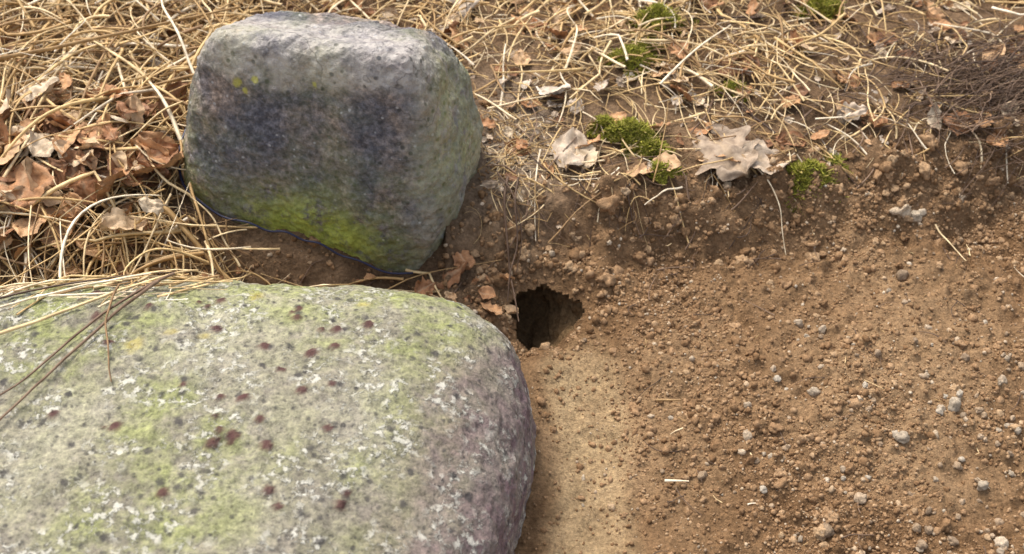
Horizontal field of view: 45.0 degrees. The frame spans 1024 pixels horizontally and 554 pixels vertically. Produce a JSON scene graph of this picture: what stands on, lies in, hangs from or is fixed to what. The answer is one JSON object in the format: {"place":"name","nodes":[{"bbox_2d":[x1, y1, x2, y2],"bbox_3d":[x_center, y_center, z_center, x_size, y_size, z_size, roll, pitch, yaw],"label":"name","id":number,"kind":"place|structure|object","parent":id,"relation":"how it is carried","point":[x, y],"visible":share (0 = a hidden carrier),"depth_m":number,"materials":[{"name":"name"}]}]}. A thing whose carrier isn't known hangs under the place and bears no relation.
{"place":"outdoors","nodes":[
{"label":"outdoors","id":0,"kind":"place"},
{"bbox_2d":[0,0,1023,553],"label":"ground","id":1,"kind":"structure","parent":0,"point":[592,362],"depth_m":1.11,"materials":[{"name":"soil"}]},
{"bbox_2d":[0,279,535,553],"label":"granite boulder","id":2,"kind":"object","parent":1,"relation":"on","point":[238,417],"visible":0.95,"depth_m":0.85,"materials":[{"name":"grey stone"}]},
{"bbox_2d":[178,128,412,274],"bbox_3d":[-0.215,-0.068,1.119,0.260,0.090,0.082,29,52,26],"label":"wire","id":3,"kind":"object","parent":1,"relation":"on","point":[251,223],"visible":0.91,"depth_m":1.11,"materials":[{"name":"brown"}]},
{"bbox_2d":[183,10,483,274],"bbox_3d":[-0.167,-0.117,1.143,0.269,0.306,0.164,10,46,9],"label":"granite boulder","id":4,"kind":"object","parent":1,"relation":"on","point":[361,138],"visible":0.73,"depth_m":1.06,"materials":[{"name":"grey stone"}]},
{"bbox_2d":[0,0,1017,238],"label":"pale dead leaves","id":5,"kind":"object","parent":1,"relation":"on","point":[737,146],"visible":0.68,"depth_m":1.17,"materials":[{"name":"beige plant"}]},
{"bbox_2d":[488,171,529,321],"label":"roots","id":6,"kind":"object","parent":1,"relation":"on","point":[504,209],"visible":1,"depth_m":1.12,"materials":[{"name":"brown plant"}]},
{"bbox_2d":[0,0,1023,545],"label":"dry grass","id":7,"kind":"structure","parent":1,"relation":"on","point":[182,38],"depth_m":1.21,"materials":[{"name":"plant"}]},
{"bbox_2d":[0,0,1023,314],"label":"dead leaves","id":8,"kind":"object","parent":1,"relation":"on","point":[28,176],"visible":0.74,"depth_m":1.14,"materials":[{"name":"brown plant"}]},
{"bbox_2d":[0,0,1023,553],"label":"twigs","id":9,"kind":"object","parent":1,"relation":"on","point":[992,82],"visible":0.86,"depth_m":1.21,"materials":[{"name":"brown plant"}]},
{"bbox_2d":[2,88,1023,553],"bbox_3d":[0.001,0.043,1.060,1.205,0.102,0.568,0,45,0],"label":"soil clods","id":10,"kind":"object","parent":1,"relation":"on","point":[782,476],"visible":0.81,"depth_m":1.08,"materials":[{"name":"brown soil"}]},
{"bbox_2d":[510,283,584,350],"bbox_3d":[0.012,0.044,1.164,0.076,0.096,0.125,-29,52,-26],"label":"burrow hole","id":11,"kind":"object","parent":1,"relation":"on","point":[546,313],"visible":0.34,"depth_m":1.18,"materials":[{"name":"soil"}]},
{"bbox_2d":[584,0,851,211],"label":"moss","id":12,"kind":"object","parent":1,"relation":"on","point":[642,131],"visible":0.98,"depth_m":1.18,"materials":[{"name":"green plant"}]},
{"bbox_2d":[568,22,1023,553],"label":"pebbles","id":13,"kind":"object","parent":1,"relation":"on","point":[954,405],"visible":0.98,"depth_m":0.99,"materials":[{"name":"grey stone"}]}
]}

